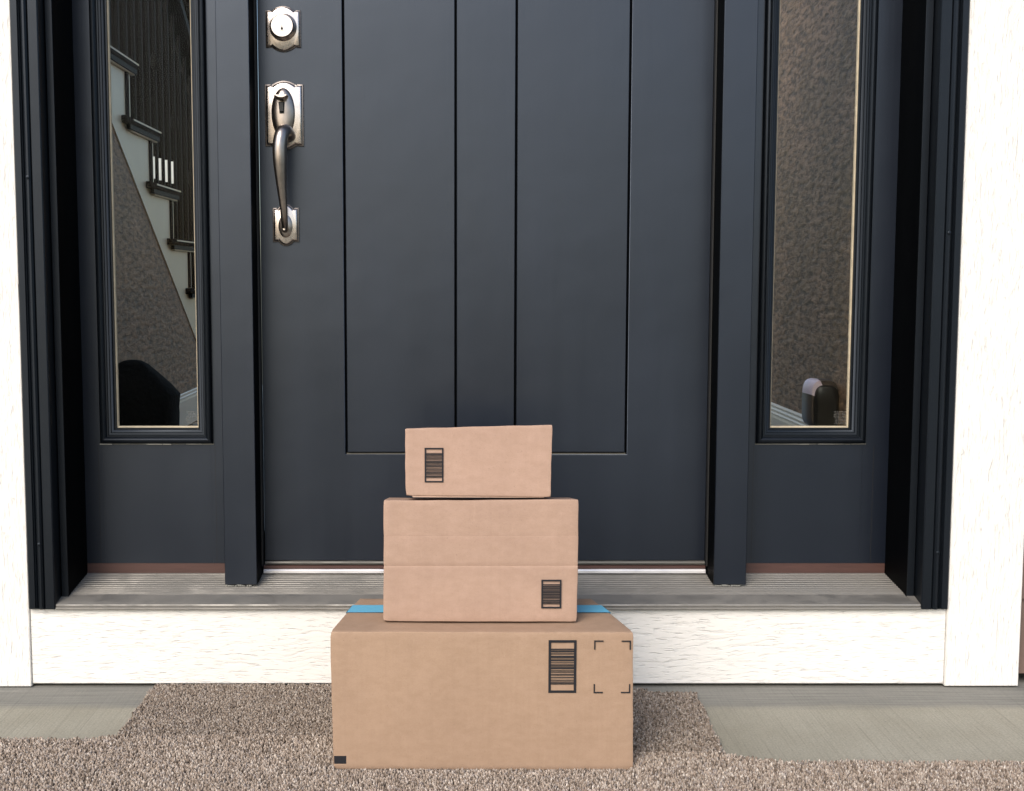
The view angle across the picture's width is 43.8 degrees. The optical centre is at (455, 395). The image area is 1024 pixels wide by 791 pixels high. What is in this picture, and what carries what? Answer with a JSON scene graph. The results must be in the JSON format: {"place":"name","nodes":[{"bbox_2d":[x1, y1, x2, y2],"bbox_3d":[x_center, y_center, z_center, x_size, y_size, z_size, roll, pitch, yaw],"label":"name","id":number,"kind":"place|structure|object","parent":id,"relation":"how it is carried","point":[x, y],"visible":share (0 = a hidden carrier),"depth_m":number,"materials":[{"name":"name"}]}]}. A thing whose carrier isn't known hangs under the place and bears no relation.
{"place":"outdoors","nodes":[
{"label":"outdoors","id":0,"kind":"place"},
{"bbox_2d":[118,360,180,425],"bbox_3d":[-0.881,0.069,3.434,0.254,0.330,0.201,0,5,0],"label":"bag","id":1,"kind":"object","parent":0,"point":[149,395],"visible":0.36,"depth_m":3.36,"materials":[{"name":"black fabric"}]},
{"bbox_2d":[257,23,262,384],"label":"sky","id":2,"kind":"structure","parent":0,"point":[257,23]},
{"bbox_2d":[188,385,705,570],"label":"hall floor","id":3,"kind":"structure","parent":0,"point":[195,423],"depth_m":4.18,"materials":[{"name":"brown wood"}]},
{"bbox_2d":[110,0,193,281],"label":"hall back wall","id":4,"kind":"structure","parent":3,"relation":"on","point":[186,4],"depth_m":6.29,"materials":[{"name":"paint"}]},
{"bbox_2d":[153,157,173,183],"bbox_3d":[-1.456,-1.121,6.322,0.111,0.131,0.013,0,5,0],"label":"window blind","id":5,"kind":"object","parent":4,"relation":"attached to","point":[166,175],"depth_m":6.32,"materials":[{"name":"white paint"}]},
{"bbox_2d":[112,126,196,424],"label":"stair side wall","id":6,"kind":"structure","parent":3,"relation":"on","point":[154,331],"depth_m":4.09,"materials":[{"name":"brown paint"}]},
{"bbox_2d":[109,0,195,339],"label":"staircase","id":7,"kind":"structure","parent":6,"relation":"on","point":[135,145],"depth_m":4.38,"materials":[{"name":"white paint"}]},
{"bbox_2d":[179,387,197,425],"bbox_3d":[-1.002,0.109,4.003,0.016,0.136,2.450,0,5,0],"label":"baseboard","id":8,"kind":"object","parent":6,"relation":"attached to","point":[188,408],"depth_m":4.73,"materials":[{"name":"white paint"}]},
{"bbox_2d":[771,0,857,425],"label":"hall wall","id":9,"kind":"structure","parent":3,"relation":"on","point":[816,117],"depth_m":3.71,"materials":[{"name":"brown paint"}]},
{"bbox_2d":[771,402,808,425],"bbox_3d":[1.037,0.056,4.575,0.016,0.136,3.700,0,5,0],"label":"baseboard","id":10,"kind":"object","parent":9,"relation":"attached to","point":[782,416],"depth_m":4.00,"materials":[{"name":"white paint"}]},
{"bbox_2d":[802,378,838,425],"bbox_3d":[1.006,0.024,3.510,0.082,0.145,0.105,0,5,0],"label":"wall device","id":11,"kind":"object","parent":9,"relation":"attached to","point":[820,401],"depth_m":3.46,"materials":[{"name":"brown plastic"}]},
{"bbox_2d":[0,673,1023,763],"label":"porch floor","id":12,"kind":"structure","parent":0,"point":[885,722],"depth_m":2.33,"materials":[{"name":"concrete"}]},
{"bbox_2d":[0,0,33,685],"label":"trim board","id":13,"kind":"object","parent":12,"relation":"on","point":[15,646],"depth_m":2.45,"materials":[{"name":"white wood"}]},
{"bbox_2d":[117,683,722,753],"bbox_3d":[-0.066,0.585,2.310,1.059,0.011,0.373,0,5,0],"label":"carpet mat","id":14,"kind":"object","parent":12,"relation":"on","point":[676,721],"visible":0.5,"depth_m":2.32,"materials":[{"name":"brown carpet"}]},
{"bbox_2d":[331,599,632,769],"bbox_3d":[0.043,0.484,2.163,0.490,0.230,0.220,0,5,0],"label":"cardboard box","id":15,"kind":"object","parent":14,"relation":"on","point":[545,695],"visible":0.9,"depth_m":2.06,"materials":[{"name":"brown cardboard"}]},
{"bbox_2d":[383,497,578,621],"bbox_3d":[0.041,0.266,2.150,0.321,0.204,0.132,0,5,0],"label":"cardboard box","id":16,"kind":"object","parent":15,"relation":"on","point":[482,559],"visible":0.98,"depth_m":2.09,"materials":[{"name":"brown cardboard"}]},
{"bbox_2d":[405,425,551,497],"bbox_3d":[0.038,0.110,2.132,0.241,0.134,0.111,0,5,0],"label":"cardboard box","id":17,"kind":"object","parent":16,"relation":"on","point":[500,461],"visible":1,"depth_m":2.08,"materials":[{"name":"brown cardboard"}]},
{"bbox_2d":[30,609,945,682],"bbox_3d":[0.064,0.484,2.574,1.791,0.150,0.165,0,5,0],"label":"skirt board","id":18,"kind":"object","parent":12,"relation":"on","point":[669,646],"visible":0.67,"depth_m":2.49,"materials":[{"name":"white wood"}]},
{"bbox_2d":[56,565,920,609],"bbox_3d":[0.063,0.383,2.574,1.684,0.051,0.206,0,5,0],"label":"door sill","id":19,"kind":"structure","parent":18,"relation":"on","point":[607,587],"depth_m":2.54,"materials":[{"name":"metal"}]},
{"bbox_2d":[9,0,969,609],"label":"door frame","id":20,"kind":"object","parent":19,"relation":"on","point":[927,240],"visible":0.98,"depth_m":2.48,"materials":[{"name":"black paint"}]},
{"bbox_2d":[72,0,224,572],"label":"side window","id":21,"kind":"structure","parent":20,"relation":"attached to","point":[154,496],"depth_m":2.60,"materials":[{"name":"blue paint"}]},
{"bbox_2d":[257,0,714,564],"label":"front door","id":22,"kind":"structure","parent":20,"relation":"attached to","point":[483,212],"depth_m":2.58,"materials":[{"name":"black paint"}]},
{"bbox_2d":[746,0,902,572],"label":"side window","id":23,"kind":"structure","parent":20,"relation":"attached to","point":[817,499],"depth_m":2.59,"materials":[{"name":"blue paint"}]},
{"bbox_2d":[0,733,1023,790],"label":"carpet runner","id":24,"kind":"object","parent":12,"relation":"on","point":[192,762],"visible":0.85,"depth_m":2.04,"materials":[{"name":"brown carpet"}]},
{"bbox_2d":[942,0,1023,685],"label":"trim board","id":25,"kind":"object","parent":12,"relation":"on","point":[982,629],"depth_m":2.44,"materials":[{"name":"white wood"}]},
{"bbox_2d":[1018,554,1023,672],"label":"wall siding","id":26,"kind":"object","parent":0,"point":[1021,659],"depth_m":2.51,"materials":[{"name":"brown paint"}]}
]}

